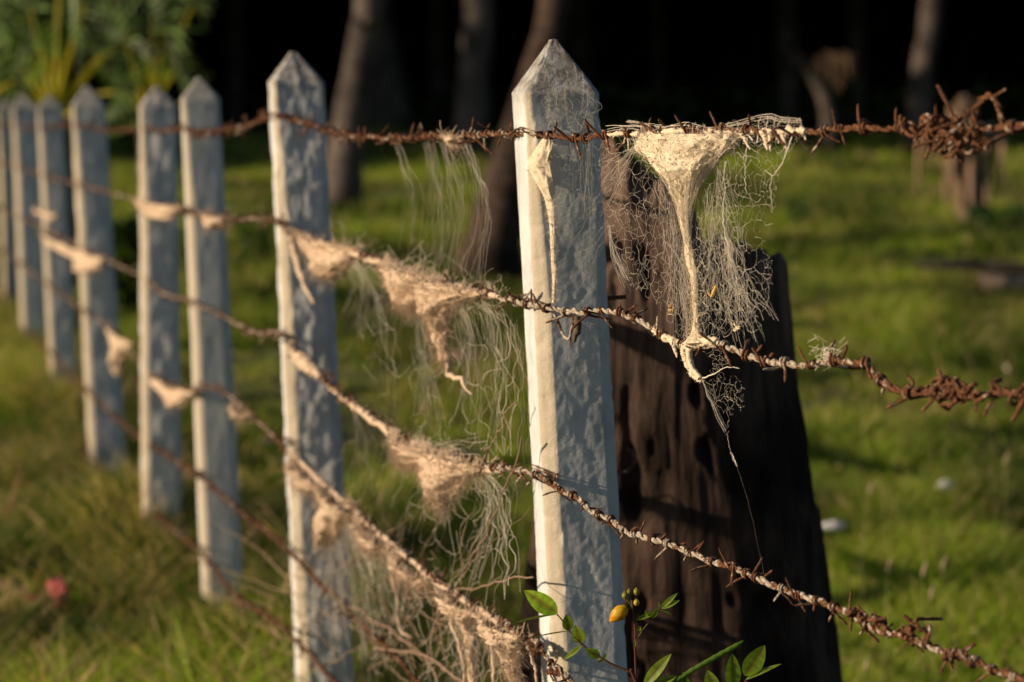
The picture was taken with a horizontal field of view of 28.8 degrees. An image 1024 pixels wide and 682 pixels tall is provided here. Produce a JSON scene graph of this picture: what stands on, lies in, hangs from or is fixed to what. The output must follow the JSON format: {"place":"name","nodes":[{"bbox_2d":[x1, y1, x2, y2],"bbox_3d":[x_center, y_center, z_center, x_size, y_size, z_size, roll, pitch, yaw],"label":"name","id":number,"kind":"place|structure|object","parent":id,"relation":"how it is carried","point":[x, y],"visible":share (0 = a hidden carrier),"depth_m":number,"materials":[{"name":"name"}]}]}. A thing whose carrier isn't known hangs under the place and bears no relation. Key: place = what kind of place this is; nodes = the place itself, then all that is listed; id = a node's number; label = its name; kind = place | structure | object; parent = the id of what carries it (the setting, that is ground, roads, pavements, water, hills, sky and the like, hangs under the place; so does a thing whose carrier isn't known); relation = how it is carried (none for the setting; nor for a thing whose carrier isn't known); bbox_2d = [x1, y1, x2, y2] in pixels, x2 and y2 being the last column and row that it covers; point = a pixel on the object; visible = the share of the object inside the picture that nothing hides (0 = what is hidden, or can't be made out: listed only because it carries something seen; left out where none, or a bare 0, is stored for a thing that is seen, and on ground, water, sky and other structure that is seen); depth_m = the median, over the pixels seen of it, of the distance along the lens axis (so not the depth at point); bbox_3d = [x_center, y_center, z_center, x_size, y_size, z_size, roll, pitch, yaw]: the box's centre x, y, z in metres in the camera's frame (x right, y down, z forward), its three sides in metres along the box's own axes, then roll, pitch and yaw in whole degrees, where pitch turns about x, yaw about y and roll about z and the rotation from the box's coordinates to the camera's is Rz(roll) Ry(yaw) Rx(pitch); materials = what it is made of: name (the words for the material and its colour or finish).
{"place":"outdoors","nodes":[
{"label":"outdoors","id":0,"kind":"place"},
{"bbox_2d":[0,115,1023,681],"bbox_3d":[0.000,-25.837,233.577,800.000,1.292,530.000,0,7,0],"label":"ground","id":1,"kind":"structure","parent":0,"point":[350,425],"depth_m":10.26,"materials":[{"name":"green plant"}]},
{"bbox_2d":[0,97,19,310],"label":"fence post","id":2,"kind":"object","parent":1,"relation":"on","point":[8,226],"visible":0.49,"depth_m":12.15,"materials":[{"name":"wood"}]},
{"bbox_2d":[1,462,22,539],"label":"bare twig","id":3,"kind":"object","parent":1,"relation":"on","point":[11,502],"visible":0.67,"depth_m":7.00,"materials":[{"name":"brown wood"}]},
{"bbox_2d":[0,0,43,136],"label":"fan palm","id":4,"kind":"object","parent":1,"relation":"on","point":[18,58],"visible":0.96,"depth_m":11.52,"materials":[{"name":"green plant"}]},
{"bbox_2d":[12,94,47,344],"bbox_3d":[-2.638,-0.557,10.928,0.170,1.590,0.154,-2,7,-14],"label":"fence post","id":5,"kind":"object","parent":1,"relation":"on","point":[32,291],"visible":0.76,"depth_m":10.85,"materials":[{"name":"wood"}]},
{"bbox_2d":[0,577,94,614],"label":"fallen branch","id":6,"kind":"object","parent":1,"relation":"on","point":[3,583],"visible":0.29,"depth_m":6.21,"materials":[{"name":"brown wood"}]},
{"bbox_2d":[37,95,76,397],"bbox_3d":[-2.195,-0.376,9.636,0.164,1.620,0.135,-2,7,-13],"label":"fence post","id":7,"kind":"object","parent":1,"relation":"on","point":[59,311],"visible":0.77,"depth_m":9.57,"materials":[{"name":"wood"}]},
{"bbox_2d":[31,206,58,221],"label":"spider web","id":8,"kind":"object","parent":7,"relation":"attached to","point":[47,215],"visible":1,"depth_m":9.18,"materials":[{"name":"fabric"}]},
{"bbox_2d":[46,574,68,609],"bbox_3d":[-1.366,0.755,5.984,0.073,0.115,0.023,0,7,0],"label":"red wrapper","id":9,"kind":"object","parent":1,"relation":"on","point":[63,586],"visible":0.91,"depth_m":5.98,"materials":[{"name":"red plastic"}]},
{"bbox_2d":[71,86,126,479],"bbox_3d":[-1.728,-0.166,8.354,0.198,1.798,0.160,-1,7,-13],"label":"fence post","id":10,"kind":"object","parent":1,"relation":"on","point":[95,231],"visible":0.8,"depth_m":8.28,"materials":[{"name":"wood"}]},
{"bbox_2d":[0,0,207,288],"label":"fan palm","id":11,"kind":"object","parent":1,"relation":"on","point":[55,89],"visible":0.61,"depth_m":13.32,"materials":[{"name":"green plant"}]},
{"bbox_2d":[112,212,140,316],"bbox_3d":[-2.384,-0.451,12.221,0.375,0.684,0.374,0,7,0],"label":"leafy shrub","id":12,"kind":"object","parent":1,"relation":"on","point":[127,285],"visible":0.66,"depth_m":12.15,"materials":[{"name":"green plant"}]},
{"bbox_2d":[55,0,216,180],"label":"fan palm","id":13,"kind":"object","parent":1,"relation":"on","point":[153,79],"visible":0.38,"depth_m":15.05,"materials":[{"name":"green plant"}]},
{"bbox_2d":[139,85,181,549],"bbox_3d":[-1.172,-0.027,6.609,0.146,1.629,0.137,-1,7,-11],"label":"fence post","id":14,"kind":"object","parent":1,"relation":"on","point":[159,320],"visible":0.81,"depth_m":6.54,"materials":[{"name":"wood"}]},
{"bbox_2d":[71,440,339,681],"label":"barbed wire","id":15,"kind":"object","parent":14,"relation":"attached to","point":[269,617],"visible":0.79,"depth_m":5.24,"materials":[{"name":"brown metal"}]},
{"bbox_2d":[12,318,422,681],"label":"barbed wire","id":16,"kind":"object","parent":14,"relation":"attached to","point":[261,526],"visible":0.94,"depth_m":5.03,"materials":[{"name":"brown metal"}]},
{"bbox_2d":[0,205,1023,681],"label":"barbed wire","id":17,"kind":"object","parent":14,"relation":"attached to","point":[860,617],"visible":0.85,"depth_m":2.71,"materials":[{"name":"brown metal"}]},
{"bbox_2d":[38,230,107,277],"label":"spider web","id":18,"kind":"object","parent":17,"relation":"attached to","point":[86,263],"visible":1,"depth_m":7.99,"materials":[{"name":"fabric"}]},
{"bbox_2d":[289,348,517,559],"bbox_3d":[-0.259,0.193,3.770,0.093,0.220,1.569,-2,7,-19],"label":"spider web","id":19,"kind":"object","parent":17,"relation":"hanging from","point":[443,477],"visible":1,"depth_m":3.37,"materials":[{"name":"fabric"}]},
{"bbox_2d":[181,77,243,611],"bbox_3d":[-0.876,0.124,5.867,0.163,1.790,0.125,-1,7,-11],"label":"fence post","id":20,"kind":"object","parent":1,"relation":"on","point":[215,432],"visible":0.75,"depth_m":5.80,"materials":[{"name":"concrete"}]},
{"bbox_2d":[0,249,574,681],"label":"barbed wire","id":21,"kind":"object","parent":20,"relation":"attached to","point":[551,663],"visible":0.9,"depth_m":3.99,"materials":[{"name":"brown metal"}]},
{"bbox_2d":[103,319,139,379],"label":"spider web","id":22,"kind":"object","parent":21,"relation":"hanging from","point":[119,348],"visible":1,"depth_m":7.12,"materials":[{"name":"fabric"}]},
{"bbox_2d":[146,372,202,415],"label":"spider web","id":23,"kind":"object","parent":21,"relation":"attached to","point":[174,397],"visible":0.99,"depth_m":5.97,"materials":[{"name":"fabric"}]},
{"bbox_2d":[219,400,258,434],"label":"spider web","id":24,"kind":"object","parent":21,"relation":"attached to","point":[234,411],"visible":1,"depth_m":5.00,"materials":[{"name":"fabric"}]},
{"bbox_2d":[278,449,537,681],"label":"spider web","id":25,"kind":"object","parent":21,"relation":"hanging from","point":[329,524],"visible":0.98,"depth_m":3.58,"materials":[{"name":"fabric"}]},
{"bbox_2d":[233,222,275,262],"bbox_3d":[-1.888,-0.693,14.565,0.333,0.385,0.339,0,7,0],"label":"leafy shrub","id":26,"kind":"object","parent":1,"relation":"on","point":[248,238],"visible":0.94,"depth_m":14.54,"materials":[{"name":"green plant"}]},
{"bbox_2d":[268,52,353,681],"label":"fence post","id":27,"kind":"object","parent":1,"relation":"on","point":[301,201],"visible":0.76,"depth_m":4.63,"materials":[{"name":"concrete"}]},
{"bbox_2d":[326,0,383,212],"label":"palm tree","id":28,"kind":"object","parent":1,"relation":"on","point":[352,109],"visible":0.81,"depth_m":19.73,"materials":[{"name":"brown plant"}]},
{"bbox_2d":[186,401,534,681],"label":"dry stems","id":29,"kind":"object","parent":1,"relation":"on","point":[418,653],"visible":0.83,"depth_m":3.69,"materials":[{"name":"brown plant"}]},
{"bbox_2d":[353,0,414,133],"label":"shaded tree","id":30,"kind":"object","parent":1,"relation":"on","point":[390,103],"visible":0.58,"depth_m":35.38,"materials":[{"name":"black plant"}]},
{"bbox_2d":[451,0,492,162],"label":"palm tree","id":31,"kind":"object","parent":1,"relation":"on","point":[472,91],"visible":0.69,"depth_m":29.54,"materials":[{"name":"black plant"}]},
{"bbox_2d":[0,0,1023,130],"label":"dark wood","id":32,"kind":"object","parent":1,"relation":"on","point":[728,43],"visible":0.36,"depth_m":49.96,"materials":[{"name":"black plant"}]},
{"bbox_2d":[0,72,1023,138],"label":"undergrowth","id":33,"kind":"object","parent":1,"relation":"on","point":[745,100],"visible":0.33,"depth_m":39.33,"materials":[{"name":"black plant"}]},
{"bbox_2d":[454,0,570,282],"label":"trunk","id":34,"kind":"object","parent":1,"relation":"on","point":[503,253],"visible":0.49,"depth_m":14.80,"materials":[{"name":"brown plant"}]},
{"bbox_2d":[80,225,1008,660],"bbox_3d":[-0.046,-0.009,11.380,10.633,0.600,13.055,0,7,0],"label":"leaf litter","id":35,"kind":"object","parent":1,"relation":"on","point":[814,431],"visible":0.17,"depth_m":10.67,"materials":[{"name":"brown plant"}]},
{"bbox_2d":[512,39,635,681],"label":"fence post","id":36,"kind":"object","parent":1,"relation":"on","point":[579,568],"visible":0.94,"depth_m":3.00,"materials":[{"name":"concrete"}]},
{"bbox_2d":[0,84,1023,161],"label":"barbed wire","id":37,"kind":"object","parent":36,"relation":"attached to","point":[949,133],"visible":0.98,"depth_m":2.59,"materials":[{"name":"brown metal"}]},
{"bbox_2d":[321,120,491,285],"bbox_3d":[-0.233,-0.265,3.663,0.070,0.284,1.170,-2,7,-18],"label":"spider web","id":38,"kind":"object","parent":37,"relation":"hanging from","point":[451,140],"visible":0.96,"depth_m":3.26,"materials":[{"name":"fabric"}]},
{"bbox_2d":[524,135,610,305],"bbox_3d":[0.075,-0.174,2.881,0.032,0.253,0.198,-4,8,-34],"label":"spider web","id":39,"kind":"object","parent":37,"relation":"hanging from","point":[539,162],"visible":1,"depth_m":2.92,"materials":[{"name":"fabric"}]},
{"bbox_2d":[598,114,808,351],"bbox_3d":[0.230,-0.136,2.643,0.068,0.329,0.444,-4,8,-31],"label":"spider web","id":40,"kind":"object","parent":37,"relation":"hanging from","point":[683,165],"visible":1,"depth_m":2.63,"materials":[{"name":"fabric"}]},
{"bbox_2d":[707,285,716,297],"bbox_3d":[0.263,-0.066,2.626,0.012,0.018,0.018,0,7,0],"label":"leaf fragment","id":41,"kind":"object","parent":40,"relation":"attached to","point":[713,292],"visible":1,"depth_m":2.62,"materials":[{"name":"plant"}]},
{"bbox_2d":[0,160,1023,421],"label":"barbed wire","id":42,"kind":"object","parent":36,"relation":"attached to","point":[948,390],"visible":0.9,"depth_m":2.60,"materials":[{"name":"metal"}]},
{"bbox_2d":[128,193,180,228],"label":"spider web","id":43,"kind":"object","parent":42,"relation":"attached to","point":[164,212],"visible":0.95,"depth_m":6.07,"materials":[{"name":"fabric"}]},
{"bbox_2d":[196,205,231,239],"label":"spider web","id":44,"kind":"object","parent":42,"relation":"attached to","point":[209,222],"visible":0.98,"depth_m":5.22,"materials":[{"name":"fabric"}]},
{"bbox_2d":[279,225,395,344],"bbox_3d":[-0.397,-0.118,4.125,0.084,0.219,0.965,-2,7,-20],"label":"spider web","id":45,"kind":"object","parent":42,"relation":"hanging from","point":[330,262],"visible":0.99,"depth_m":4.04,"materials":[{"name":"fabric"}]},
{"bbox_2d":[304,244,537,681],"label":"spider web","id":46,"kind":"object","parent":42,"relation":"hanging from","point":[348,503],"visible":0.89,"depth_m":3.66,"materials":[{"name":"fabric"}]},
{"bbox_2d":[350,227,521,428],"bbox_3d":[-0.179,-0.017,3.499,0.105,0.346,1.067,-2,7,-20],"label":"spider web","id":47,"kind":"object","parent":42,"relation":"hanging from","point":[434,301],"visible":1,"depth_m":3.36,"materials":[{"name":"fabric"}]},
{"bbox_2d":[572,316,581,342],"bbox_3d":[0.094,-0.016,2.882,0.014,0.041,0.020,0,7,0],"label":"curled leaf","id":48,"kind":"object","parent":42,"relation":"hanging from","point":[577,331],"visible":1,"depth_m":2.88,"materials":[{"name":"brown plant"}]},
{"bbox_2d":[648,325,762,565],"bbox_3d":[0.256,0.138,2.665,0.017,0.305,0.252,-4,8,-33],"label":"spider web","id":49,"kind":"object","parent":42,"relation":"hanging from","point":[669,338],"visible":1,"depth_m":2.67,"materials":[{"name":"fabric"}]},
{"bbox_2d":[808,334,846,370],"bbox_3d":[0.387,0.016,2.454,0.003,0.047,0.073,-4,8,-32],"label":"silk tuft","id":50,"kind":"object","parent":42,"relation":"on","point":[823,349],"visible":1,"depth_m":2.46,"materials":[{"name":"white fabric"}]},
{"bbox_2d":[535,63,601,133],"bbox_3d":[0.078,-0.357,2.945,0.109,0.110,0.026,0,7,0],"label":"spider web","id":51,"kind":"object","parent":36,"relation":"attached to","point":[571,102],"visible":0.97,"depth_m":2.94,"materials":[{"name":"fabric"}]},
{"bbox_2d":[515,587,779,681],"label":"flowering plant","id":52,"kind":"object","parent":1,"relation":"on","point":[545,605],"visible":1,"depth_m":2.68,"materials":[{"name":"green plant"}]},
{"bbox_2d":[517,137,842,681],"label":"tree stump","id":53,"kind":"object","parent":1,"relation":"on","point":[682,480],"visible":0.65,"depth_m":3.75,"materials":[{"name":"brown wood"}]},
{"bbox_2d":[777,0,798,137],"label":"shaded tree","id":54,"kind":"object","parent":1,"relation":"on","point":[787,46],"visible":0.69,"depth_m":37.49,"materials":[{"name":"black plant"}]},
{"bbox_2d":[788,49,855,156],"bbox_3d":[4.782,-3.629,30.782,1.063,1.769,0.350,0,7,0],"label":"dead palm","id":55,"kind":"object","parent":1,"relation":"on","point":[824,97],"visible":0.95,"depth_m":30.70,"materials":[{"name":"brown wood"}]},
{"bbox_2d":[822,521,844,530],"bbox_3d":[1.140,0.658,7.095,0.086,0.040,0.072,-4,7,-28],"label":"stone","id":56,"kind":"object","parent":1,"relation":"on","point":[834,525],"visible":0.98,"depth_m":7.07,"materials":[{"name":"white stone"}]},
{"bbox_2d":[847,0,865,135],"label":"shaded tree","id":57,"kind":"object","parent":1,"relation":"on","point":[855,29],"visible":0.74,"depth_m":38.49,"materials":[{"name":"black plant"}]},
{"bbox_2d":[904,0,942,148],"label":"trunk","id":58,"kind":"object","parent":1,"relation":"on","point":[920,91],"visible":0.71,"depth_m":33.53,"materials":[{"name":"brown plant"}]},
{"bbox_2d":[937,479,954,491],"bbox_3d":[1.706,0.570,7.815,0.076,0.055,0.065,0,7,0],"label":"white stone","id":59,"kind":"object","parent":1,"relation":"on","point":[948,483],"visible":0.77,"depth_m":7.80,"materials":[{"name":"white stone"}]},
{"bbox_2d":[916,95,1004,220],"bbox_3d":[4.262,-1.669,18.912,0.830,1.333,0.856,0,7,0],"label":"tree stump","id":60,"kind":"object","parent":1,"relation":"on","point":[968,176],"visible":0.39,"depth_m":18.86,"materials":[{"name":"brown wood"}]},
{"bbox_2d":[967,201,1023,231],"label":"grass tuft","id":61,"kind":"object","parent":1,"relation":"on","point":[980,213],"visible":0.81,"depth_m":17.55,"materials":[{"name":"green plant"}]},
{"bbox_2d":[980,273,1023,294],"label":"fallen log","id":62,"kind":"object","parent":1,"relation":"on","point":[991,280],"visible":0.84,"depth_m":13.35,"materials":[{"name":"brown wood"}]},
{"bbox_2d":[355,451,1008,681],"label":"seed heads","id":63,"kind":"object","parent":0,"point":[888,566],"visible":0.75,"depth_m":5.74,"materials":[{"name":"beige plant"}]},
{"bbox_2d":[787,199,810,225],"bbox_3d":[2.665,-1.157,18.527,0.241,0.331,0.258,0,7,0],"label":"plant","id":64,"kind":"object","parent":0,"point":[791,213],"visible":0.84,"depth_m":18.51,"materials":[{"name":"green plant"}]},
{"bbox_2d":[910,258,1023,275],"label":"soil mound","id":65,"kind":"object","parent":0,"point":[995,266],"visible":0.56,"depth_m":14.10,"materials":[{"name":"brown soil"}]}
]}

